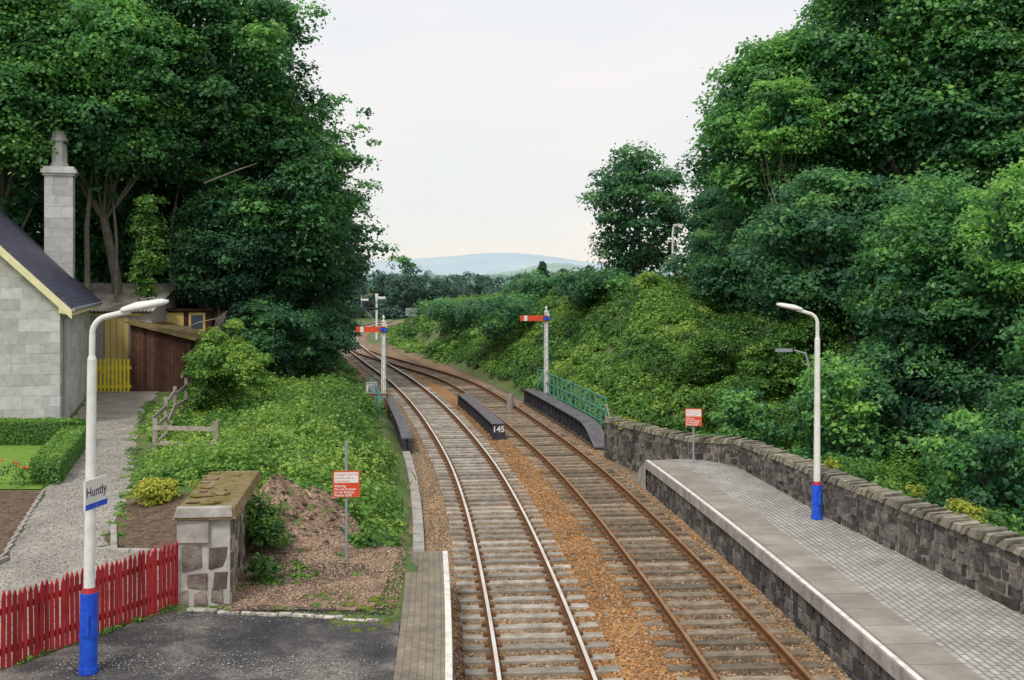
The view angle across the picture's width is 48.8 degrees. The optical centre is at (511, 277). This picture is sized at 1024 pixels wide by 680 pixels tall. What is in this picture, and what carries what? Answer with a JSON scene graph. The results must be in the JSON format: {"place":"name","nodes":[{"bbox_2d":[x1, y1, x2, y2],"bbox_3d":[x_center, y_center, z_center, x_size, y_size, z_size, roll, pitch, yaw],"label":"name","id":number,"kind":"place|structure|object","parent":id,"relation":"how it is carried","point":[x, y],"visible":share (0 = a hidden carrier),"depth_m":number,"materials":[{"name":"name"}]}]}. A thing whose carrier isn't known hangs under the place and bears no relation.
{"place":"outdoors","nodes":[
{"label":"outdoors","id":0,"kind":"place"},
{"bbox_2d":[0,443,44,488],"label":"lawn","id":1,"kind":"structure","parent":0,"point":[23,454],"depth_m":33.95,"materials":[{"name":"green plant"}]},
{"bbox_2d":[0,460,36,487],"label":"rose bush","id":2,"kind":"object","parent":1,"relation":"on","point":[23,477],"visible":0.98,"depth_m":29.93,"materials":[{"name":"green plant"}]},
{"bbox_2d":[0,417,85,485],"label":"clipped hedge","id":3,"kind":"object","parent":1,"relation":"on","point":[55,459],"visible":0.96,"depth_m":35.27,"materials":[{"name":"green plant"}]},
{"bbox_2d":[0,390,178,667],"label":"gravel path","id":4,"kind":"structure","parent":0,"point":[118,405],"depth_m":25.61,"materials":[{"name":"grey gravel"}]},
{"bbox_2d":[0,541,177,669],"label":"red picket fence","id":5,"kind":"object","parent":4,"relation":"on","point":[68,630],"visible":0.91,"depth_m":17.32,"materials":[{"name":"paint"}]},
{"bbox_2d":[0,287,1001,654],"bbox_3d":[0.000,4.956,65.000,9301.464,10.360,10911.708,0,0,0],"label":"ground","id":6,"kind":"structure","parent":0,"point":[504,383],"depth_m":48.35,"materials":[{"name":"green plant"}]},
{"bbox_2d":[0,490,40,554],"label":"garden soil","id":7,"kind":"structure","parent":6,"relation":"on","point":[15,506],"depth_m":26.81,"materials":[{"name":"brown soil"}]},
{"bbox_2d":[0,255,89,428],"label":"walls","id":8,"kind":"structure","parent":6,"relation":"on","point":[31,351],"depth_m":41.17,"materials":[{"name":"stone"}]},
{"bbox_2d":[0,209,99,309],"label":"slate roof","id":9,"kind":"structure","parent":8,"relation":"on","point":[22,247],"depth_m":46.43,"materials":[{"name":"grey stone"}]},
{"bbox_2d":[40,130,78,277],"bbox_3d":[-21.237,-3.195,52.971,1.550,7.390,1.200,0,0,-16],"label":"chimney","id":10,"kind":"object","parent":9,"relation":"on","point":[59,174],"visible":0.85,"depth_m":52.58,"materials":[{"name":"stone"}]},
{"bbox_2d":[0,246,99,318],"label":"bargeboards","id":11,"kind":"object","parent":8,"relation":"on","point":[64,308],"visible":0.77,"depth_m":40.87,"materials":[{"name":"beige wood"}]},
{"bbox_2d":[62,301,102,417],"bbox_3d":[-18.114,3.355,47.806,0.525,4.490,13.850,0,0,-16],"label":"gutter and downpipe","id":12,"kind":"object","parent":8,"relation":"attached to","point":[75,309],"visible":0.75,"depth_m":41.86,"materials":[{"name":"grey metal"}]},
{"bbox_2d":[7,180,87,247],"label":"deciduous tree","id":13,"kind":"object","parent":6,"relation":"on","point":[35,214],"visible":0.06,"depth_m":62.76,"materials":[{"name":"green plant"}]},
{"bbox_2d":[0,0,111,228],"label":"deciduous tree","id":14,"kind":"object","parent":6,"relation":"on","point":[16,81],"visible":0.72,"depth_m":52.47,"materials":[{"name":"green plant"}]},
{"bbox_2d":[0,489,178,563],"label":"garden kerb","id":15,"kind":"structure","parent":6,"relation":"on","point":[113,543],"depth_m":23.34,"materials":[{"name":"concrete"}]},
{"bbox_2d":[0,0,211,294],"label":"deciduous tree","id":16,"kind":"object","parent":6,"relation":"on","point":[122,139],"visible":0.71,"depth_m":53.99,"materials":[{"name":"green plant"}]},
{"bbox_2d":[97,358,130,390],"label":"yellow garden gate","id":17,"kind":"structure","parent":6,"relation":"on","point":[116,367],"depth_m":54.34,"materials":[{"name":"paint"}]},
{"bbox_2d":[97,400,160,549],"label":"path edge grass","id":18,"kind":"structure","parent":6,"relation":"on","point":[147,409],"depth_m":32.05,"materials":[{"name":"green plant"}]},
{"bbox_2d":[82,282,178,388],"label":"lean to outbuilding","id":19,"kind":"structure","parent":6,"relation":"on","point":[112,337],"depth_m":56.00,"materials":[{"name":"beige paint"}]},
{"bbox_2d":[34,143,262,314],"bbox_3d":[-19.987,-1.434,65.264,16.044,14.089,10.285,0,0,0],"label":"deciduous tree","id":20,"kind":"object","parent":6,"relation":"on","point":[99,270],"visible":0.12,"depth_m":62.66,"materials":[{"name":"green plant"}]},
{"bbox_2d":[124,193,204,367],"bbox_3d":[-16.143,0.437,53.254,4.126,8.723,2.496,0,0,-33],"label":"ivy clad trunk","id":21,"kind":"object","parent":6,"relation":"on","point":[148,241],"visible":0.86,"depth_m":52.33,"materials":[{"name":"green plant"}]},
{"bbox_2d":[124,319,208,391],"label":"wooden shed","id":22,"kind":"structure","parent":6,"relation":"on","point":[158,350],"depth_m":54.38,"materials":[{"name":"brown wood"}]},
{"bbox_2d":[84,159,256,332],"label":"bare trunks","id":23,"kind":"object","parent":6,"relation":"on","point":[87,250],"visible":0.43,"depth_m":56.44,"materials":[{"name":"brown plant"}]},
{"bbox_2d":[104,491,254,548],"bbox_3d":[-7.612,5.235,25.150,3.478,0.606,4.500,0,0,0],"label":"planting bed","id":24,"kind":"object","parent":6,"relation":"on","point":[151,527],"visible":0.38,"depth_m":24.98,"materials":[{"name":"soil"}]},
{"bbox_2d":[124,476,182,506],"bbox_3d":[-8.506,5.165,26.996,1.183,0.788,1.347,0,0,20],"label":"golden privet bush","id":25,"kind":"object","parent":24,"relation":"on","point":[156,490],"visible":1,"depth_m":26.78,"materials":[{"name":"yellow plant"}]},
{"bbox_2d":[12,62,355,318],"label":"deciduous tree","id":26,"kind":"object","parent":6,"relation":"on","point":[353,146],"depth_m":70.86,"materials":[{"name":"green plant"}]},
{"bbox_2d":[152,378,218,456],"bbox_3d":[-11.725,4.949,39.061,1.869,1.902,12.237,0,0,-20],"label":"wooden rail fence","id":27,"kind":"object","parent":6,"relation":"on","point":[157,426],"visible":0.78,"depth_m":33.98,"materials":[{"name":"grey wood"}]},
{"bbox_2d":[166,308,226,366],"bbox_3d":[-16.372,3.535,58.911,3.955,3.830,3.877,0,0,0],"label":"garden hut","id":28,"kind":"object","parent":6,"relation":"on","point":[186,317],"visible":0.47,"depth_m":58.55,"materials":[{"name":"beige paint"}]},
{"bbox_2d":[177,503,248,606],"bbox_3d":[-5.453,5.175,21.061,0.935,2.050,3.494,0,0,-6],"label":"masonry","id":29,"kind":"object","parent":6,"relation":"on","point":[212,556],"visible":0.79,"depth_m":19.40,"materials":[{"name":"stone"}]},
{"bbox_2d":[172,470,261,519],"bbox_3d":[-5.458,4.023,21.146,1.078,0.235,3.811,0,0,-6],"label":"capstone","id":30,"kind":"object","parent":29,"relation":"on","point":[219,495],"visible":1,"depth_m":20.37,"materials":[{"name":"stone"}]},
{"bbox_2d":[242,491,294,584],"bbox_3d":[-4.914,4.993,21.862,1.298,1.632,2.888,0,0,-7],"label":"ivy","id":31,"kind":"object","parent":29,"relation":"attached to","point":[263,527],"visible":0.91,"depth_m":21.95,"materials":[{"name":"green plant"}]},
{"bbox_2d":[179,349,255,409],"bbox_3d":[-11.690,4.185,45.314,3.184,2.750,3.260,0,0,0],"label":"bank bush","id":32,"kind":"object","parent":6,"relation":"on","point":[203,392],"visible":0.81,"depth_m":44.95,"materials":[{"name":"green plant"}]},
{"bbox_2d":[108,0,338,307],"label":"deciduous tree","id":33,"kind":"object","parent":6,"relation":"on","point":[259,37],"visible":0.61,"depth_m":57.71,"materials":[{"name":"green plant"}]},
{"bbox_2d":[162,187,286,363],"bbox_3d":[-15.049,0.424,58.331,6.703,10.191,5.526,0,0,0],"label":"deciduous tree","id":34,"kind":"object","parent":6,"relation":"on","point":[210,284],"visible":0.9,"depth_m":57.54,"materials":[{"name":"green plant"}]},
{"bbox_2d":[0,551,452,679],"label":"station platform","id":35,"kind":"structure","parent":6,"relation":"on","point":[419,646],"depth_m":17.10,"materials":[{"name":"asphalt"}]},
{"bbox_2d":[2,603,179,669],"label":"fence foot weeds","id":36,"kind":"object","parent":35,"relation":"on","point":[118,626],"visible":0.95,"depth_m":17.82,"materials":[{"name":"green plant"}]},
{"bbox_2d":[78,299,168,675],"bbox_3d":[-5.542,2.953,16.101,1.230,5.298,0.290,0,0,-13],"label":"platform lamp","id":37,"kind":"object","parent":35,"relation":"on","point":[88,647],"visible":1,"depth_m":15.94,"materials":[{"name":"white metal"}]},
{"bbox_2d":[84,475,106,511],"bbox_3d":[-5.893,3.040,15.932,0.064,0.420,0.560,0,0,11],"label":"station name sign","id":38,"kind":"object","parent":37,"relation":"attached to","point":[95,492],"visible":1,"depth_m":15.90,"materials":[{"name":"white metal"}]},
{"bbox_2d":[24,611,397,679],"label":"loose grit","id":39,"kind":"object","parent":35,"relation":"on","point":[143,657],"visible":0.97,"depth_m":16.37,"materials":[{"name":"gravel"}]},
{"bbox_2d":[187,607,379,622],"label":"white kerb","id":40,"kind":"structure","parent":35,"relation":"on","point":[247,613],"depth_m":18.72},
{"bbox_2d":[328,596,402,631],"bbox_3d":[-2.477,5.605,18.839,1.231,0.043,2.065,0,0,0],"label":"moss","id":41,"kind":"object","parent":35,"relation":"on","point":[377,600],"visible":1,"depth_m":18.86,"materials":[{"name":"green plant"}]},
{"bbox_2d":[197,318,279,393],"bbox_3d":[-10.787,3.065,44.502,2.596,2.894,3.838,0,0,-38],"label":"bank bush","id":42,"kind":"object","parent":6,"relation":"on","point":[241,366],"visible":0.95,"depth_m":44.28,"materials":[{"name":"green plant"}]},
{"bbox_2d":[136,376,410,552],"bbox_3d":[-8.427,5.615,39.605,8.846,2.116,35.161,0,0,-11],"label":"bank ground cover","id":43,"kind":"object","parent":6,"relation":"on","point":[375,528],"visible":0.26,"depth_m":30.14,"materials":[{"name":"green plant"}]},
{"bbox_2d":[142,372,405,513],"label":"bank brambles","id":44,"kind":"object","parent":6,"relation":"on","point":[294,403],"visible":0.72,"depth_m":35.23,"materials":[{"name":"green plant"}]},
{"bbox_2d":[159,377,415,491],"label":"long grass","id":45,"kind":"structure","parent":6,"relation":"on","point":[324,422],"depth_m":37.14,"materials":[{"name":"green plant"}]},
{"bbox_2d":[163,84,415,367],"bbox_3d":[-13.002,-2.412,61.538,11.657,16.004,11.062,0,0,32],"label":"deciduous tree","id":46,"kind":"object","parent":6,"relation":"on","point":[308,226],"visible":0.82,"depth_m":59.53,"materials":[{"name":"green plant"}]},
{"bbox_2d":[216,291,364,379],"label":"undergrowth","id":47,"kind":"object","parent":6,"relation":"on","point":[282,331],"visible":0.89,"depth_m":58.46,"materials":[{"name":"green plant"}]},
{"bbox_2d":[266,562,318,585],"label":"weeds","id":48,"kind":"object","parent":6,"relation":"on","point":[298,576],"visible":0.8,"depth_m":20.98,"materials":[{"name":"green plant"}]},
{"bbox_2d":[207,478,393,611],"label":"weeds","id":49,"kind":"object","parent":6,"relation":"on","point":[316,571],"visible":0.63,"depth_m":21.15,"materials":[{"name":"green plant"}]},
{"bbox_2d":[217,475,399,609],"bbox_3d":[-4.275,5.342,23.800,4.041,1.967,9.400,0,0,0],"label":"earth mound","id":50,"kind":"object","parent":6,"relation":"on","point":[295,491],"visible":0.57,"depth_m":22.19,"materials":[{"name":"brown soil"}]},
{"bbox_2d":[253,475,359,553],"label":"earth clods","id":51,"kind":"object","parent":50,"relation":"on","point":[290,512],"visible":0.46,"depth_m":24.09,"materials":[{"name":"soil"}]},
{"bbox_2d":[223,540,393,613],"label":"dark cinders","id":52,"kind":"object","parent":50,"relation":"on","point":[299,606],"visible":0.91,"depth_m":20.90,"materials":[{"name":"gravel"}]},
{"bbox_2d":[333,441,359,559],"bbox_3d":[-3.241,4.455,22.076,0.520,2.490,0.087,0,0,-5],"label":"warning sign","id":53,"kind":"object","parent":50,"relation":"on","point":[346,483],"visible":1,"depth_m":22.05,"materials":[{"name":"red metal"}]},
{"bbox_2d":[264,342,366,392],"bbox_3d":[-19.413,5.245,103.202,10.383,2.902,95.782,0,0,-9],"label":"bank scrub","id":54,"kind":"object","parent":6,"relation":"on","point":[349,369],"visible":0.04,"depth_m":63.95,"materials":[{"name":"green plant"}]},
{"bbox_2d":[226,474,406,608],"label":"wood chippings","id":55,"kind":"object","parent":6,"relation":"on","point":[346,579],"visible":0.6,"depth_m":21.19,"materials":[{"name":"wood"}]},
{"bbox_2d":[280,182,377,309],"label":"deciduous tree","id":56,"kind":"object","parent":6,"relation":"on","point":[361,263],"visible":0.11,"depth_m":70.47,"materials":[{"name":"green plant"}]},
{"bbox_2d":[280,232,379,310],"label":"deciduous tree","id":57,"kind":"object","parent":6,"relation":"on","point":[349,298],"visible":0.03,"depth_m":79.59,"materials":[{"name":"green plant"}]},
{"bbox_2d":[359,293,384,339],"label":"bracket signal","id":58,"kind":"object","parent":6,"relation":"on","point":[368,301],"visible":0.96,"depth_m":119.90,"materials":[{"name":"white paint"}]},
{"bbox_2d":[356,315,390,411],"bbox_3d":[-6.770,4.405,55.232,1.620,5.190,0.864,0,0,0],"label":"semaphore signal","id":59,"kind":"object","parent":6,"relation":"on","point":[383,328],"visible":0.88,"depth_m":54.92,"materials":[{"name":"white paint"}]},
{"bbox_2d":[384,394,412,453],"bbox_3d":[-5.021,6.350,48.894,0.484,1.100,14.566,0,0,-9],"label":"bridge girder","id":60,"kind":"object","parent":6,"relation":"on","point":[397,418],"visible":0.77,"depth_m":45.27,"materials":[{"name":"grey metal"}]},
{"bbox_2d":[379,289,524,363],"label":"bank scrub","id":61,"kind":"object","parent":6,"relation":"on","point":[400,335],"visible":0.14,"depth_m":100.97,"materials":[{"name":"green plant"}]},
{"bbox_2d":[225,266,689,320],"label":"distant trees","id":62,"kind":"object","parent":6,"relation":"on","point":[401,294],"visible":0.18,"depth_m":213.21,"materials":[{"name":"green plant"}]},
{"bbox_2d":[457,393,504,439],"bbox_3d":[-1.497,6.370,50.938,0.564,1.060,12.008,0,0,-9],"label":"bridge girder","id":63,"kind":"object","parent":6,"relation":"on","point":[491,423],"visible":0.8,"depth_m":48.74,"materials":[{"name":"black paint"}]},
{"bbox_2d":[407,266,632,342],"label":"bank scrub","id":64,"kind":"object","parent":6,"relation":"on","point":[489,315],"visible":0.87,"depth_m":74.60,"materials":[{"name":"green plant"}]},
{"bbox_2d":[520,306,551,394],"bbox_3d":[1.220,4.055,57.232,1.620,5.290,0.864,0,0,0],"label":"semaphore signal","id":65,"kind":"object","parent":6,"relation":"on","point":[546,318],"visible":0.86,"depth_m":56.93,"materials":[{"name":"white paint"}]},
{"bbox_2d":[534,261,551,278],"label":"conifer tree","id":66,"kind":"object","parent":6,"relation":"on","point":[542,265],"visible":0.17,"depth_m":94.84,"materials":[{"name":"green plant"}]},
{"bbox_2d":[523,402,593,447],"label":"bridge deck","id":67,"kind":"structure","parent":6,"relation":"on","point":[563,427],"depth_m":49.39,"materials":[{"name":"metal"}]},
{"bbox_2d":[340,321,846,679],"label":"ballast","id":68,"kind":"structure","parent":6,"relation":"on","point":[448,396],"depth_m":26.86,"materials":[{"name":"brown gravel"}]},
{"bbox_2d":[402,451,424,551],"bbox_3d":[-2.883,6.505,32.861,0.439,0.190,18.949,0,0,-6],"label":"cable trough","id":69,"kind":"object","parent":68,"relation":"on","point":[418,533],"visible":0.78,"depth_m":31.74,"materials":[{"name":"concrete"}]},
{"bbox_2d":[342,321,623,679],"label":"railway track","id":70,"kind":"structure","parent":68,"relation":"on","point":[411,395],"depth_m":26.35,"materials":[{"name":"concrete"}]},
{"bbox_2d":[523,389,603,449],"bbox_3d":[2.211,6.320,50.497,0.733,1.160,15.655,0,0,-9],"label":"bridge girder","id":71,"kind":"object","parent":68,"relation":"on","point":[583,425],"visible":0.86,"depth_m":48.41,"materials":[{"name":"grey metal"}]},
{"bbox_2d":[537,369,606,425],"bbox_3d":[2.575,5.535,51.993,0.138,1.530,14.475,0,0,-10],"label":"bridge railing","id":72,"kind":"object","parent":71,"relation":"attached to","point":[580,399],"visible":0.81,"depth_m":50.04,"materials":[{"name":"teal metal"}]},
{"bbox_2d":[347,349,835,679],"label":"railway track","id":73,"kind":"structure","parent":68,"relation":"on","point":[532,425],"depth_m":25.98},
{"bbox_2d":[385,402,851,679],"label":"ballast stones","id":74,"kind":"object","parent":68,"relation":"on","point":[628,647],"visible":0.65,"depth_m":23.86,"materials":[{"name":"brown gravel"}]},
{"bbox_2d":[575,139,692,277],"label":"deciduous tree","id":75,"kind":"object","parent":6,"relation":"on","point":[635,186],"visible":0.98,"depth_m":70.98,"materials":[{"name":"green plant"}]},
{"bbox_2d":[473,281,798,432],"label":"long grass","id":76,"kind":"structure","parent":6,"relation":"on","point":[636,393],"depth_m":50.30,"materials":[{"name":"green plant"}]},
{"bbox_2d":[436,269,839,434],"bbox_3d":[5.038,5.049,67.605,12.407,10.477,49.450,0,0,-12],"label":"bank ground cover","id":77,"kind":"object","parent":6,"relation":"on","point":[578,355],"visible":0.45,"depth_m":56.41,"materials":[{"name":"green plant"}]},
{"bbox_2d":[630,270,665,294],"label":"elder bush","id":78,"kind":"object","parent":6,"relation":"on","point":[652,276],"visible":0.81,"depth_m":61.83,"materials":[{"name":"green plant"}]},
{"bbox_2d":[675,157,739,265],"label":"deciduous tree","id":79,"kind":"object","parent":6,"relation":"on","point":[692,224],"visible":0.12,"depth_m":66.08,"materials":[{"name":"green plant"}]},
{"bbox_2d":[677,204,796,314],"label":"deciduous tree","id":80,"kind":"object","parent":6,"relation":"on","point":[711,279],"visible":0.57,"depth_m":56.27,"materials":[{"name":"green plant"}]},
{"bbox_2d":[707,386,795,449],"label":"sapling","id":81,"kind":"object","parent":6,"relation":"on","point":[732,413],"visible":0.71,"depth_m":38.11,"materials":[{"name":"green plant"}]},
{"bbox_2d":[668,22,898,256],"bbox_3d":[13.393,-4.350,54.950,11.048,15.735,11.000,0,0,0],"label":"deciduous tree","id":82,"kind":"object","parent":6,"relation":"on","point":[724,166],"visible":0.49,"depth_m":53.00,"materials":[{"name":"green plant"}]},
{"bbox_2d":[734,75,841,341],"bbox_3d":[12.397,-2.764,50.871,4.567,12.562,3.742,0,0,0],"label":"deciduous tree","id":83,"kind":"object","parent":6,"relation":"on","point":[798,92],"visible":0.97,"depth_m":50.30,"materials":[{"name":"green plant"}]},
{"bbox_2d":[775,349,809,456],"bbox_3d":[9.467,6.150,38.000,1.184,7.500,0.200,0,0,0],"label":"street lamp","id":84,"kind":"object","parent":6,"relation":"on","point":[787,350],"visible":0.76,"depth_m":37.96,"materials":[{"name":"grey metal"}]},
{"bbox_2d":[647,148,978,287],"bbox_3d":[18.146,-2.009,62.493,21.420,15.183,11.672,0,0,0],"label":"deciduous tree","id":85,"kind":"object","parent":6,"relation":"on","point":[673,265],"visible":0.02,"depth_m":61.56,"materials":[{"name":"green plant"}]},
{"bbox_2d":[604,422,1023,613],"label":"masonry","id":86,"kind":"object","parent":6,"relation":"on","point":[995,573],"visible":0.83,"depth_m":23.98,"materials":[{"name":"stone"}]},
{"bbox_2d":[615,416,989,523],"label":"yellow wall plants","id":87,"kind":"object","parent":86,"relation":"on","point":[961,506],"depth_m":23.13,"materials":[{"name":"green plant"}]},
{"bbox_2d":[604,416,1023,557],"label":"coping stones","id":88,"kind":"object","parent":86,"relation":"on","point":[1003,538],"visible":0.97,"depth_m":24.31,"materials":[{"name":"grey stone"}]},
{"bbox_2d":[635,459,1023,679],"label":"station platform","id":89,"kind":"structure","parent":6,"relation":"on","point":[853,605],"depth_m":20.79,"materials":[{"name":"concrete"}]},
{"bbox_2d":[685,409,701,462],"bbox_3d":[5.471,4.825,34.016,0.500,1.750,0.087,0,0,5],"label":"warning sign","id":90,"kind":"object","parent":89,"relation":"on","point":[693,417],"visible":1,"depth_m":33.98,"materials":[{"name":"red metal"}]},
{"bbox_2d":[776,303,822,519],"bbox_3d":[6.689,3.093,26.232,1.056,5.015,0.284,0,0,6],"label":"platform lamp","id":91,"kind":"object","parent":89,"relation":"on","point":[816,500],"visible":1,"depth_m":26.14,"materials":[{"name":"white metal"}]},
{"bbox_2d":[724,162,937,411],"bbox_3d":[13.673,0.889,47.392,9.753,11.298,9.478,0,0,0],"label":"deciduous tree","id":92,"kind":"object","parent":6,"relation":"on","point":[805,279],"visible":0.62,"depth_m":45.55,"materials":[{"name":"green plant"}]},
{"bbox_2d":[776,350,889,472],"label":"sapling","id":93,"kind":"object","parent":6,"relation":"on","point":[848,444],"visible":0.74,"depth_m":35.98,"materials":[{"name":"green plant"}]},
{"bbox_2d":[667,309,1023,536],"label":"wayside shrubs","id":94,"kind":"object","parent":6,"relation":"on","point":[715,354],"visible":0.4,"depth_m":44.67,"materials":[{"name":"green plant"}]},
{"bbox_2d":[776,0,1023,197],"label":"deciduous tree","id":95,"kind":"object","parent":6,"relation":"on","point":[873,53],"visible":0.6,"depth_m":49.19,"materials":[{"name":"green plant"}]},
{"bbox_2d":[805,338,1009,484],"bbox_3d":[13.855,5.797,39.163,7.046,7.462,6.096,0,0,0],"label":"deciduous tree","id":96,"kind":"object","parent":6,"relation":"on","point":[911,416],"visible":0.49,"depth_m":37.96,"materials":[{"name":"green plant"}]},
{"bbox_2d":[828,167,1023,427],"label":"deciduous tree","id":97,"kind":"object","parent":6,"relation":"on","point":[909,294],"visible":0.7,"depth_m":39.00,"materials":[{"name":"green plant"}]},
{"bbox_2d":[869,0,1023,246],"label":"deciduous tree","id":98,"kind":"object","parent":6,"relation":"on","point":[1005,147],"visible":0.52,"depth_m":46.88,"materials":[{"name":"green plant"}]},
{"bbox_2d":[905,401,1023,530],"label":"bush","id":99,"kind":"object","parent":6,"relation":"on","point":[971,479],"visible":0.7,"depth_m":30.19,"materials":[{"name":"green plant"}]},
{"bbox_2d":[931,262,1023,507],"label":"deciduous tree","id":100,"kind":"object","parent":6,"relation":"on","point":[971,392],"depth_m":42.33,"materials":[{"name":"green plant"}]},
{"bbox_2d":[951,157,1023,335],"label":"deciduous tree","id":101,"kind":"object","parent":6,"relation":"on","point":[1009,271],"visible":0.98,"depth_m":35.89,"materials":[{"name":"green plant"}]},
{"bbox_2d":[971,304,1023,443],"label":"deciduous tree","id":102,"kind":"object","parent":6,"relation":"on","point":[1012,395],"visible":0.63,"depth_m":32.90,"materials":[{"name":"green plant"}]},
{"bbox_2d":[360,273,665,290],"bbox_3d":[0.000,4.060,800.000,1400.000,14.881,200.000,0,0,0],"label":"hills","id":103,"kind":"structure","parent":0,"point":[432,276],"depth_m":833.18,"materials":[{"name":"green plant"}]},
{"bbox_2d":[36,0,998,265],"label":"sky","id":104,"kind":"structure","parent":0,"point":[490,118],"materials":[{"name":"white"}]},
{"bbox_2d":[363,253,681,275],"bbox_3d":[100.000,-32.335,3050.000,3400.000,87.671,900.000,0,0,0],"label":"hills","id":105,"kind":"structure","parent":0,"point":[484,263],"depth_m":2988.68,"materials":[{"name":"blue"}]},
{"bbox_2d":[366,263,680,276],"bbox_3d":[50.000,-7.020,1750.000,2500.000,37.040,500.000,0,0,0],"label":"hills","id":106,"kind":"structure","parent":0,"point":[553,267],"depth_m":1804.31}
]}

